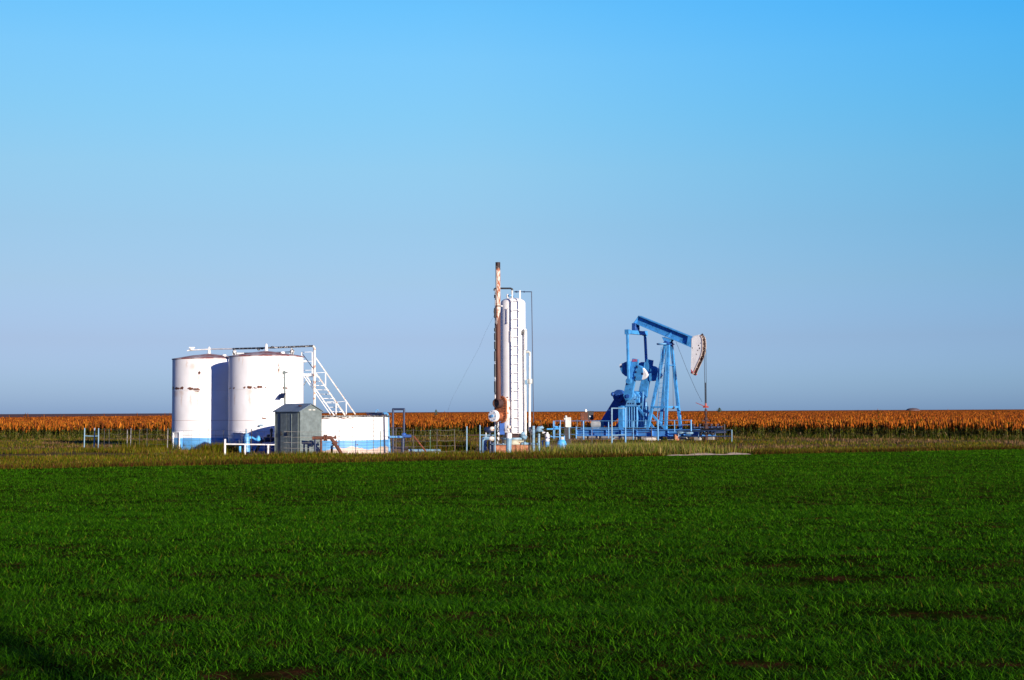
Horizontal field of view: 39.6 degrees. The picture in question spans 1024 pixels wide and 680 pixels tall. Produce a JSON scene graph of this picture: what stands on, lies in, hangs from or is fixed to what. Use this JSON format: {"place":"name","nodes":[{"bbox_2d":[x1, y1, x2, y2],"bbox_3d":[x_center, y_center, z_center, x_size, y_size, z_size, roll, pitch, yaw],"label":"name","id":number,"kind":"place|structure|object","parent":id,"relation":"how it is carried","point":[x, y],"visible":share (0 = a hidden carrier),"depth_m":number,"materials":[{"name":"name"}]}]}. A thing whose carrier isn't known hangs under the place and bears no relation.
{"place":"outdoors","nodes":[
{"label":"outdoors","id":0,"kind":"place"},
{"bbox_2d":[0,409,1023,679],"bbox_3d":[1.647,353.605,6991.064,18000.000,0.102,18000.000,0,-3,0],"label":"ground","id":1,"kind":"structure","parent":0,"point":[266,673],"depth_m":17.45,"materials":[{"name":"green plant"}]},
{"bbox_2d":[84,428,98,446],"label":"brace posts","id":2,"kind":"object","parent":1,"relation":"on","point":[94,436],"visible":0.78,"depth_m":74.81,"materials":[{"name":"grey metal"}]},
{"bbox_2d":[172,347,228,449],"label":"storage tank","id":3,"kind":"object","parent":1,"relation":"on","point":[200,392],"visible":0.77,"depth_m":73.59,"materials":[{"name":"metal"}]},
{"bbox_2d":[237,429,260,453],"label":"valve manifold","id":4,"kind":"object","parent":1,"relation":"on","point":[247,437],"visible":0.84,"depth_m":65.68,"materials":[{"name":"blue paint"}]},
{"bbox_2d":[224,439,274,453],"bbox_3d":[-11.777,4.798,63.742,2.274,0.732,0.092,0,-3,0],"label":"pipe barrier","id":5,"kind":"object","parent":1,"relation":"on","point":[225,443],"visible":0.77,"depth_m":63.72,"materials":[{"name":"white metal"}]},
{"bbox_2d":[187,345,315,405],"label":"overhead pipe","id":6,"kind":"object","parent":1,"relation":"on","point":[291,352],"visible":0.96,"depth_m":72.89,"materials":[{"name":"white metal"}]},
{"bbox_2d":[255,428,274,452],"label":"transfer pump","id":7,"kind":"object","parent":1,"relation":"on","point":[265,439],"visible":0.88,"depth_m":67.53,"materials":[{"name":"blue metal"}]},
{"bbox_2d":[228,343,303,450],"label":"storage tank","id":8,"kind":"object","parent":1,"relation":"on","point":[255,385],"visible":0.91,"depth_m":70.57,"materials":[{"name":"metal"}]},
{"bbox_2d":[278,371,288,403],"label":"antenna mast","id":9,"kind":"object","parent":1,"relation":"on","point":[282,395],"visible":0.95,"depth_m":70.70,"materials":[{"name":"white metal"}]},
{"bbox_2d":[272,403,323,453],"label":"metal shed","id":10,"kind":"structure","parent":1,"relation":"on","point":[304,420],"depth_m":63.57,"materials":[{"name":"grey metal"}]},
{"bbox_2d":[280,413,286,452],"bbox_3d":[-10.286,4.202,63.864,0.115,1.800,0.470,3,-4,-44],"label":"door","id":11,"kind":"structure","parent":10,"relation":"in","point":[283,417],"depth_m":63.88,"materials":[{"name":"grey metal"}]},
{"bbox_2d":[287,413,297,453],"bbox_3d":[-9.810,4.175,63.371,0.115,1.800,0.840,3,-4,-44],"label":"door","id":12,"kind":"structure","parent":10,"relation":"in","point":[294,415],"depth_m":63.36,"materials":[{"name":"grey metal"}]},
{"bbox_2d":[312,435,342,453],"bbox_3d":[-8.013,4.613,62.234,1.460,0.941,0.430,-1,-3,12],"label":"rusty pipe","id":13,"kind":"object","parent":1,"relation":"on","point":[326,437],"visible":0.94,"depth_m":62.20,"materials":[{"name":"metal"}]},
{"bbox_2d":[301,352,355,414],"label":"staircase","id":14,"kind":"structure","parent":1,"relation":"on","point":[311,375],"depth_m":73.24,"materials":[{"name":"white metal"}]},
{"bbox_2d":[322,409,390,453],"bbox_3d":[-8.168,4.297,67.071,4.944,2.040,4.920,0,-3,0],"label":"tank","id":15,"kind":"object","parent":1,"relation":"on","point":[373,425],"visible":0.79,"depth_m":64.99,"materials":[{"name":"metal"}]},
{"bbox_2d":[100,427,651,453],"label":"wire fence","id":16,"kind":"object","parent":1,"relation":"on","point":[391,436],"visible":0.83,"depth_m":65.16,"materials":[{"name":"grey metal"}]},
{"bbox_2d":[389,408,410,452],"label":"goalpost pipework","id":17,"kind":"object","parent":1,"relation":"on","point":[403,436],"visible":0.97,"depth_m":66.62,"materials":[{"name":"blue metal"}]},
{"bbox_2d":[414,436,426,451],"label":"leaning pipe","id":18,"kind":"object","parent":1,"relation":"on","point":[415,438],"visible":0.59,"depth_m":66.08,"materials":[{"name":"metal"}]},
{"bbox_2d":[408,449,440,452],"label":"ground pipe","id":19,"kind":"object","parent":1,"relation":"on","point":[419,450],"visible":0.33,"depth_m":66.77,"materials":[{"name":"blue metal"}]},
{"bbox_2d":[466,425,495,452],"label":"brace posts","id":20,"kind":"object","parent":1,"relation":"on","point":[480,435],"visible":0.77,"depth_m":65.22,"materials":[{"name":"metal"}]},
{"bbox_2d":[482,421,505,452],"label":"pipe cluster","id":21,"kind":"object","parent":1,"relation":"on","point":[500,429],"visible":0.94,"depth_m":66.09,"materials":[{"name":"blue paint"}]},
{"bbox_2d":[506,432,511,451],"bbox_3d":[-0.143,4.668,64.447,0.285,0.964,0.250,0,-3,0],"label":"bollard","id":22,"kind":"object","parent":1,"relation":"on","point":[508,440],"visible":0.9,"depth_m":64.35,"materials":[{"name":"white metal"}]},
{"bbox_2d":[0,431,1023,468],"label":"verge weeds","id":23,"kind":"object","parent":1,"relation":"on","point":[588,450],"visible":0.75,"depth_m":63.60,"materials":[{"name":"green plant"}]},
{"bbox_2d":[488,262,537,452],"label":"heater treater","id":24,"kind":"object","parent":1,"relation":"on","point":[510,352],"visible":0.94,"depth_m":66.43,"materials":[{"name":"paint"}]},
{"bbox_2d":[532,420,544,450],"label":"regulator","id":25,"kind":"object","parent":1,"relation":"on","point":[539,428],"visible":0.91,"depth_m":66.00,"materials":[{"name":"blue paint"}]},
{"bbox_2d":[545,426,558,450],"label":"valve","id":26,"kind":"object","parent":1,"relation":"on","point":[547,436],"visible":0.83,"depth_m":65.81,"materials":[{"name":"metal"}]},
{"bbox_2d":[550,426,566,447],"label":"gas meter","id":27,"kind":"object","parent":1,"relation":"on","point":[561,441],"visible":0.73,"depth_m":65.36,"materials":[{"name":"blue paint"}]},
{"bbox_2d":[563,415,570,443],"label":"electrical box","id":28,"kind":"object","parent":1,"relation":"on","point":[567,427],"visible":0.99,"depth_m":79.77,"materials":[{"name":"white metal"}]},
{"bbox_2d":[576,409,593,438],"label":"control panel","id":29,"kind":"object","parent":1,"relation":"on","point":[588,415],"visible":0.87,"depth_m":97.79,"materials":[{"name":"metal"}]},
{"bbox_2d":[611,408,625,441],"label":"gate frame","id":30,"kind":"object","parent":1,"relation":"on","point":[612,435],"visible":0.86,"depth_m":68.25,"materials":[{"name":"blue paint"}]},
{"bbox_2d":[553,420,691,440],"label":"guard rail","id":31,"kind":"object","parent":1,"relation":"on","point":[608,427],"visible":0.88,"depth_m":92.42,"materials":[{"name":"blue metal"}]},
{"bbox_2d":[575,316,714,439],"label":"pump jack","id":32,"kind":"object","parent":1,"relation":"on","point":[646,372],"visible":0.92,"depth_m":94.41,"materials":[{"name":"blue paint"}]},
{"bbox_2d":[643,437,655,440],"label":"pipe","id":33,"kind":"object","parent":1,"relation":"on","point":[651,439],"visible":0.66,"depth_m":89.43,"materials":[{"name":"metal"}]},
{"bbox_2d":[324,409,1023,414],"bbox_3d":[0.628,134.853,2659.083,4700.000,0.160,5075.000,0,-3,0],"label":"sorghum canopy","id":34,"kind":"object","parent":1,"relation":"on","point":[709,412],"visible":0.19,"depth_m":1596.42,"materials":[{"name":"orange plant"}]},
{"bbox_2d":[676,428,721,439],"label":"flow line","id":35,"kind":"object","parent":1,"relation":"on","point":[701,433],"visible":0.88,"depth_m":90.97,"materials":[{"name":"blue metal"}]},
{"bbox_2d":[678,430,731,440],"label":"rail","id":36,"kind":"object","parent":1,"relation":"on","point":[698,436],"visible":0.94,"depth_m":87.45,"materials":[{"name":"blue metal"}]},
{"bbox_2d":[692,409,725,439],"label":"wellhead","id":37,"kind":"object","parent":1,"relation":"on","point":[706,424],"visible":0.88,"depth_m":92.23,"materials":[{"name":"brown metal"}]},
{"bbox_2d":[0,410,1023,438],"bbox_3d":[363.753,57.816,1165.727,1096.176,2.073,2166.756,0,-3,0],"label":"sorghum field","id":38,"kind":"structure","parent":0,"point":[968,423],"depth_m":109.06,"materials":[{"name":"orange plant"}]},
{"bbox_2d":[0,0,1023,413],"label":"sky","id":39,"kind":"structure","parent":0,"point":[829,194],"materials":[{"name":"blue"}]},
{"bbox_2d":[667,452,747,455],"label":"path","id":40,"kind":"structure","parent":0,"point":[732,453],"depth_m":60.93,"materials":[{"name":"beige soil"}]},
{"bbox_2d":[906,408,919,410],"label":"hill","id":41,"kind":"structure","parent":0,"point":[913,409],"depth_m":1493.01,"materials":[{"name":"grey"}]}
]}

